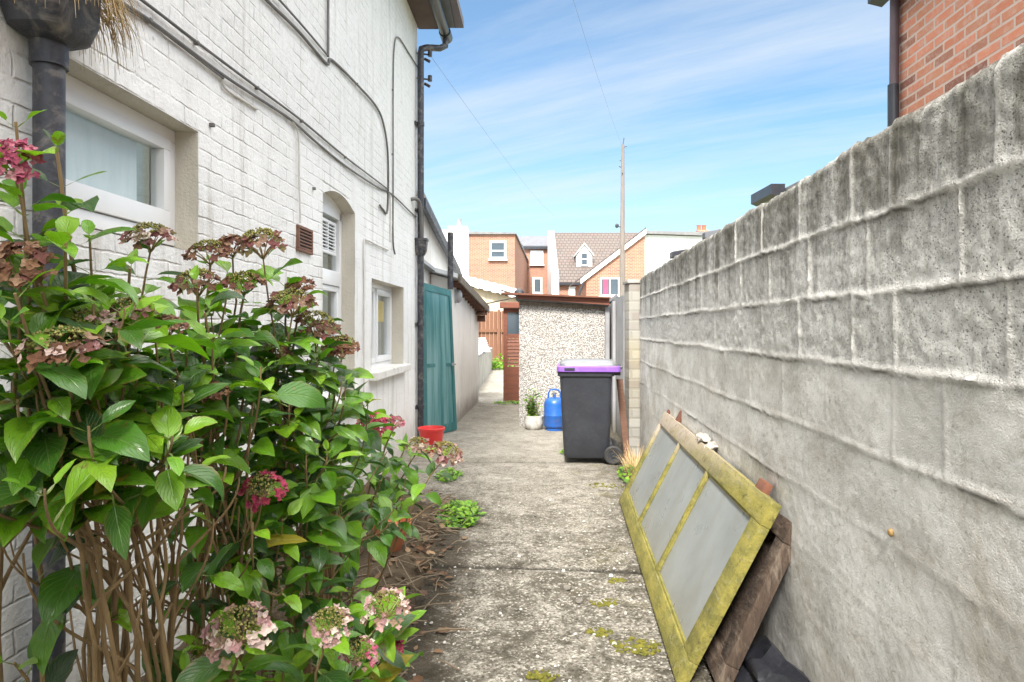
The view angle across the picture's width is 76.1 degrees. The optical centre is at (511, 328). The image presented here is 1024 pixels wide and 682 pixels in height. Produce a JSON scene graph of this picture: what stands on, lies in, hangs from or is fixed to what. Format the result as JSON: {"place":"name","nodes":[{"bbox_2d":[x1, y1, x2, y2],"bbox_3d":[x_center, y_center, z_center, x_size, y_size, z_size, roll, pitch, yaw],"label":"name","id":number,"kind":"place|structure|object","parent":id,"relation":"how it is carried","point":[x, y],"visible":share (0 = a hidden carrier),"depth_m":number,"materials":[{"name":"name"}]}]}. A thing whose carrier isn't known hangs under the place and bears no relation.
{"place":"outdoors","nodes":[
{"label":"outdoors","id":0,"kind":"place"},
{"bbox_2d":[141,477,439,681],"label":"soil bed","id":1,"kind":"object","parent":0,"point":[412,570],"visible":0.2,"depth_m":3.82,"materials":[{"name":"brown soil"}]},
{"bbox_2d":[0,586,426,681],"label":"hydrangea bush","id":2,"kind":"object","parent":1,"relation":"on","point":[333,652],"visible":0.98,"depth_m":1.79,"materials":[{"name":"green plant"}]},
{"bbox_2d":[0,110,462,681],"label":"hydrangea bush","id":3,"kind":"object","parent":1,"relation":"on","point":[106,420],"visible":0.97,"depth_m":1.52,"materials":[{"name":"green plant"}]},
{"bbox_2d":[372,518,411,551],"bbox_3d":[-0.769,1.300,4.132,0.256,0.205,0.256,6,10,0],"label":"terracotta pot","id":4,"kind":"object","parent":1,"relation":"on","point":[398,545],"visible":0.16,"depth_m":4.08,"materials":[{"name":"orange ceramic"}]},
{"bbox_2d":[442,219,528,292],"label":"terrace house","id":5,"kind":"structure","parent":0,"point":[500,258],"depth_m":40.00,"materials":[{"name":"orange brick"}]},
{"bbox_2d":[488,241,506,260],"bbox_3d":[-0.866,-4.730,39.915,1.175,1.200,0.170,0,0,0],"label":"window","id":6,"kind":"structure","parent":5,"relation":"in","point":[497,249],"depth_m":39.92,"materials":[{"name":"white paint"}]},
{"bbox_2d":[518,236,547,293],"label":"terrace house","id":7,"kind":"structure","parent":0,"point":[535,248],"depth_m":56.00,"materials":[{"name":"orange brick"}]},
{"bbox_2d":[530,250,543,265],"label":"window","id":8,"kind":"structure","parent":7,"relation":"in","point":[536,255],"depth_m":55.92,"materials":[{"name":"white paint"}]},
{"bbox_2d":[533,277,541,293],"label":"window","id":9,"kind":"structure","parent":7,"relation":"in","point":[537,281],"depth_m":55.95,"materials":[{"name":"white paint"}]},
{"bbox_2d":[381,366,734,681],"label":"path","id":10,"kind":"structure","parent":0,"point":[487,431],"depth_m":3.94,"materials":[{"name":"concrete"}]},
{"bbox_2d":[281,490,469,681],"bbox_3d":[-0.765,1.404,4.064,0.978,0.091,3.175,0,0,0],"label":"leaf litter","id":11,"kind":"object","parent":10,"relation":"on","point":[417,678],"visible":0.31,"depth_m":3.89,"materials":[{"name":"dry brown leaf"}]},
{"bbox_2d":[286,492,482,676],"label":"twig litter","id":12,"kind":"object","parent":10,"relation":"on","point":[431,517],"visible":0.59,"depth_m":3.73,"materials":[{"name":"brown wood"}]},
{"bbox_2d":[418,425,444,452],"bbox_3d":[-0.948,1.303,7.700,0.324,0.278,0.324,0,0,0],"label":"bucket","id":13,"kind":"object","parent":10,"relation":"on","point":[432,433],"visible":0.73,"depth_m":7.59,"materials":[{"name":"red plastic"}]},
{"bbox_2d":[433,467,462,482],"bbox_3d":[-0.609,1.399,6.352,0.303,0.092,0.518,0,0,0],"label":"weed clump","id":14,"kind":"object","parent":10,"relation":"on","point":[449,470],"visible":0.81,"depth_m":6.30,"materials":[{"name":"green plant"}]},
{"bbox_2d":[433,499,486,528],"bbox_3d":[-0.416,1.398,5.043,0.453,0.090,0.775,0,0,0],"label":"weed clump","id":15,"kind":"object","parent":10,"relation":"on","point":[457,506],"visible":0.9,"depth_m":4.97,"materials":[{"name":"green plant"}]},
{"bbox_2d":[413,543,556,681],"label":"petal litter","id":16,"kind":"object","parent":10,"relation":"on","point":[444,642],"visible":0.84,"depth_m":3.13,"materials":[{"name":"white dried flower petals"}]},
{"bbox_2d":[492,353,516,368],"bbox_3d":[-0.391,1.127,23.399,1.229,0.625,1.733,0,0,0],"label":"weed clump","id":17,"kind":"object","parent":10,"relation":"on","point":[496,364],"visible":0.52,"depth_m":23.11,"materials":[{"name":"green plant"}]},
{"bbox_2d":[494,400,518,403],"bbox_3d":[-0.036,1.414,12.614,0.628,0.061,0.540,0,0,0],"label":"weed clump","id":18,"kind":"object","parent":10,"relation":"on","point":[514,402],"visible":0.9,"depth_m":12.54,"materials":[{"name":"green plant"}]},
{"bbox_2d":[524,414,543,429],"bbox_3d":[0.312,1.344,9.380,0.284,0.200,0.284,0,0,0],"label":"plant pot","id":19,"kind":"object","parent":10,"relation":"on","point":[533,422],"visible":0.97,"depth_m":9.27,"materials":[{"name":"white ceramic"}]},
{"bbox_2d":[521,388,543,415],"bbox_3d":[0.300,1.069,9.381,0.334,0.426,0.339,0,0,0],"label":"potted plant","id":20,"kind":"object","parent":19,"relation":"on","point":[531,410],"visible":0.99,"depth_m":9.32,"materials":[{"name":"green plant"}]},
{"bbox_2d":[486,515,597,603],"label":"stones","id":21,"kind":"object","parent":10,"relation":"on","point":[566,587],"visible":1,"depth_m":3.62,"materials":[{"name":"grey stone"}]},
{"bbox_2d":[544,388,562,430],"bbox_3d":[0.604,1.150,9.320,0.306,0.588,0.306,0,0,0],"label":"gas bottle","id":22,"kind":"object","parent":10,"relation":"on","point":[552,415],"visible":0.81,"depth_m":9.19,"materials":[{"name":"blue paint"}]},
{"bbox_2d":[441,480,670,681],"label":"paint flakes","id":23,"kind":"object","parent":10,"relation":"on","point":[611,606],"visible":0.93,"depth_m":3.66,"materials":[{"name":"white paint"}]},
{"bbox_2d":[414,447,698,680],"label":"stone chips","id":24,"kind":"object","parent":10,"relation":"on","point":[452,678],"visible":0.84,"depth_m":3.59,"materials":[{"name":"grey stone"}]},
{"bbox_2d":[557,359,622,464],"bbox_3d":[0.844,0.892,7.216,0.698,1.104,0.628,0,0,4],"label":"wheelie bin","id":25,"kind":"object","parent":10,"relation":"on","point":[586,388],"visible":1,"depth_m":6.97,"materials":[{"name":"grey plastic"}]},
{"bbox_2d":[525,482,660,681],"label":"moss","id":26,"kind":"object","parent":10,"relation":"on","point":[542,677],"visible":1,"depth_m":2.98,"materials":[{"name":"plant"}]},
{"bbox_2d":[616,379,629,458],"bbox_3d":[1.254,1.014,7.375,0.074,0.872,0.212,0,0,-23],"label":"wooden plank","id":27,"kind":"object","parent":10,"relation":"on","point":[622,411],"visible":0.79,"depth_m":7.37,"materials":[{"name":"brown wood"}]},
{"bbox_2d":[616,465,633,482],"bbox_3d":[1.169,1.386,6.303,0.320,0.116,0.993,0,0,0],"label":"weed clump","id":28,"kind":"object","parent":10,"relation":"on","point":[626,479],"visible":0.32,"depth_m":6.33,"materials":[{"name":"green plant"}]},
{"bbox_2d":[614,441,644,476],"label":"dry weeds","id":29,"kind":"object","parent":10,"relation":"on","point":[632,463],"visible":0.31,"depth_m":6.55,"materials":[{"name":"plant"}]},
{"bbox_2d":[623,279,639,456],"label":"brick pier","id":30,"kind":"structure","parent":10,"relation":"on","point":[632,346],"depth_m":7.38,"materials":[{"name":"beige brick"}]},
{"bbox_2d":[619,409,781,681],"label":"glazed frame","id":31,"kind":"object","parent":10,"relation":"on","point":[699,518],"visible":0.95,"depth_m":3.27,"materials":[{"name":"glass"},{"name":"yellow-green lichen-covered timber"}]},
{"bbox_2d":[697,433,710,443],"bbox_3d":[1.176,0.674,3.991,0.090,0.071,0.182,0,0,0],"label":"mortar lump","id":32,"kind":"object","parent":31,"relation":"on","point":[704,438],"visible":0.84,"depth_m":3.96,"materials":[{"name":"white concrete"}]},
{"bbox_2d":[704,441,717,448],"bbox_3d":[1.164,0.688,3.833,0.081,0.053,0.117,0,0,0],"label":"mortar lump","id":33,"kind":"object","parent":31,"relation":"on","point":[711,444],"visible":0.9,"depth_m":3.81,"materials":[{"name":"white concrete"}]},
{"bbox_2d":[704,513,791,681],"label":"rotten frame","id":34,"kind":"object","parent":10,"relation":"on","point":[726,651],"visible":0.31,"depth_m":2.63,"materials":[{"name":"brown wood"}]},
{"bbox_2d":[735,635,809,681],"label":"plastic sheet","id":35,"kind":"object","parent":10,"relation":"on","point":[764,660],"visible":0.87,"depth_m":2.55,"materials":[{"name":"black plastic"}]},
{"bbox_2d":[548,231,638,294],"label":"tiled house","id":36,"kind":"structure","parent":0,"point":[573,257],"depth_m":50.45,"materials":[{"name":"orange brick"}]},
{"bbox_2d":[569,287,575,294],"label":"window","id":37,"kind":"structure","parent":36,"relation":"in","point":[571,289],"depth_m":47.92,"materials":[{"name":"white paint"}]},
{"bbox_2d":[581,252,587,265],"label":"window","id":38,"kind":"structure","parent":36,"relation":"in","point":[584,255],"depth_m":49.25,"materials":[{"name":"white paint"}]},
{"bbox_2d":[569,225,708,296],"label":"gabled house","id":39,"kind":"structure","parent":0,"point":[646,252],"depth_m":34.00,"materials":[{"name":"white paint"}]},
{"bbox_2d":[600,278,619,296],"bbox_3d":[5.075,-2.100,33.915,1.175,1.060,0.170,0,0,0],"label":"window","id":40,"kind":"structure","parent":39,"relation":"in","point":[609,287],"depth_m":33.93,"materials":[{"name":"white paint"}]},
{"bbox_2d":[417,0,889,235],"label":"sky","id":41,"kind":"structure","parent":0,"point":[713,104],"materials":[{"name":"blue"}]},
{"bbox_2d":[868,0,1023,126],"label":"brick house","id":42,"kind":"structure","parent":0,"point":[938,48],"depth_m":4.03,"materials":[{"name":"red brick"}]},
{"label":"ground","id":43,"kind":"structure","parent":0,"visible":0},
{"bbox_2d":[0,0,463,681],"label":"painted house","id":44,"kind":"structure","parent":43,"relation":"on","point":[298,124],"depth_m":3.50,"materials":[{"name":"white brick"}]},
{"bbox_2d":[14,0,146,74],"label":"dry grass","id":45,"kind":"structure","parent":44,"relation":"on","point":[108,12],"depth_m":2.21,"materials":[{"name":"plant"}]},
{"bbox_2d":[66,74,174,245],"bbox_3d":[-1.609,-0.645,2.540,0.082,0.530,0.983,0,0,2],"label":"window","id":46,"kind":"structure","parent":44,"relation":"in","point":[103,133],"depth_m":2.64,"materials":[{"name":"white paint"}]},
{"bbox_2d":[323,193,365,405],"bbox_3d":[-1.432,-0.198,5.205,0.275,1.735,1.042,0,0,2],"label":"window","id":47,"kind":"structure","parent":44,"relation":"in","point":[332,231],"depth_m":5.43,"materials":[{"name":"white paint"}]},
{"bbox_2d":[369,282,410,380],"bbox_3d":[-1.359,0.009,6.845,0.291,0.962,1.583,0,0,2],"label":"window","id":48,"kind":"structure","parent":44,"relation":"in","point":[382,367],"depth_m":7.03,"materials":[{"name":"white paint"}]},
{"bbox_2d":[432,58,555,216],"bbox_3d":[1.071,-5.540,26.730,0.004,4.024,36.788,0,0,7],"label":"overhead cable","id":49,"kind":"object","parent":44,"relation":"on","point":[481,126],"visible":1,"depth_m":11.86,"materials":[{"name":"grey rubber"}]},
{"bbox_2d":[424,193,461,288],"bbox_3d":[-3.619,-0.135,10.412,5.561,3.270,3.975,0,0,0],"label":"extension","id":50,"kind":"object","parent":43,"relation":"on","point":[439,254],"visible":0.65,"depth_m":9.48,"materials":[{"name":"white paint"}]},
{"bbox_2d":[424,283,456,432],"bbox_3d":[-0.987,0.422,8.910,0.132,2.035,0.903,0,0,20],"label":"teal door","id":51,"kind":"structure","parent":50,"relation":"attached to","point":[439,392],"depth_m":8.90,"materials":[{"name":"paint"}]},
{"bbox_2d":[430,268,489,421],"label":"outhouse","id":52,"kind":"structure","parent":43,"relation":"on","point":[470,307],"depth_m":10.74,"materials":[{"name":"white paint"}]},
{"bbox_2d":[487,296,515,303],"bbox_3d":[-0.191,-0.488,11.460,0.023,0.042,2.797,0,0,-13],"label":"timber batten","id":53,"kind":"object","parent":52,"relation":"on","point":[502,300],"visible":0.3,"depth_m":11.32,"materials":[{"name":"wood"}]},
{"bbox_2d":[479,348,491,387],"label":"wall","id":54,"kind":"structure","parent":43,"relation":"on","point":[485,363],"depth_m":18.28,"materials":[{"name":"white paint"}]},
{"bbox_2d":[479,337,489,352],"bbox_3d":[-0.855,0.440,16.955,0.590,0.420,0.110,0,0,0],"label":"slatted panel","id":55,"kind":"object","parent":54,"relation":"on","point":[483,346],"visible":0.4,"depth_m":16.93,"materials":[{"name":"white wood"}]},
{"bbox_2d":[462,275,517,360],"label":"garage","id":56,"kind":"structure","parent":43,"relation":"on","point":[487,291],"depth_m":26.20,"materials":[{"name":"white paint"}]},
{"bbox_2d":[479,310,518,362],"bbox_3d":[-1.304,0.380,24.950,6.592,2.180,0.140,0,0,0],"label":"timber fence","id":57,"kind":"object","parent":43,"relation":"on","point":[486,330],"visible":0.06,"depth_m":25.00,"materials":[{"name":"red wood"}]},
{"bbox_2d":[500,292,617,425],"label":"pebbledash shed","id":58,"kind":"structure","parent":43,"relation":"on","point":[550,331],"depth_m":9.70,"materials":[{"name":"grey stone"}]},
{"bbox_2d":[503,308,518,400],"bbox_3d":[0.120,0.515,12.822,0.580,1.810,0.045,0,0,0],"label":"louvred door","id":59,"kind":"structure","parent":58,"relation":"in","point":[510,315],"depth_m":12.80,"materials":[{"name":"brown wood"}]},
{"bbox_2d":[513,288,523,295],"bbox_3d":[0.110,-0.523,9.747,0.146,0.145,0.156,0,0,40],"label":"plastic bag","id":60,"kind":"object","parent":58,"relation":"on","point":[518,290],"visible":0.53,"depth_m":9.71,"materials":[{"name":"grey plastic"}]},
{"bbox_2d":[608,295,624,449],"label":"concrete wall","id":61,"kind":"structure","parent":43,"relation":"on","point":[617,329],"depth_m":8.94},
{"bbox_2d":[615,138,626,295],"bbox_3d":[4.495,-3.152,26.985,0.465,9.403,0.299,0,0,-20],"label":"telegraph pole","id":62,"kind":"object","parent":43,"relation":"on","point":[622,243],"visible":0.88,"depth_m":26.93,"materials":[{"name":"brown wood"}]},
{"bbox_2d":[573,0,621,144],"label":"overhead cable","id":63,"kind":"object","parent":62,"relation":"attached to","point":[592,60],"visible":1,"depth_m":13.95,"materials":[{"name":"grey rubber"}]},
{"bbox_2d":[751,181,798,206],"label":"outbuilding","id":64,"kind":"structure","parent":43,"relation":"on","point":[767,194],"depth_m":5.35,"materials":[{"name":"grey brick"}]},
{"bbox_2d":[639,43,1023,681],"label":"block wall","id":65,"kind":"structure","parent":43,"relation":"on","point":[832,352],"depth_m":1.86,"materials":[{"name":"concrete"}]},
{"bbox_2d":[670,249,685,258],"bbox_3d":[1.359,-0.608,5.350,0.120,0.072,0.110,0,0,0],"label":"plastic scrap","id":66,"kind":"object","parent":65,"relation":"on","point":[673,254],"visible":0.66,"depth_m":5.29,"materials":[{"name":"grey plastic"}]},
{"bbox_2d":[702,229,719,239],"bbox_3d":[1.278,-0.603,4.200,0.100,0.062,0.070,0,0,0],"label":"slate scrap","id":67,"kind":"object","parent":65,"relation":"on","point":[706,234],"visible":0.66,"depth_m":4.17,"materials":[{"name":"grey stone"}]},
{"bbox_2d":[887,528,893,536],"bbox_3d":[1.047,0.565,1.810,0.015,0.024,0.020,0,0,0],"label":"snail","id":68,"kind":"object","parent":65,"relation":"attached to","point":[890,532],"depth_m":1.80,"materials":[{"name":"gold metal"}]}
]}

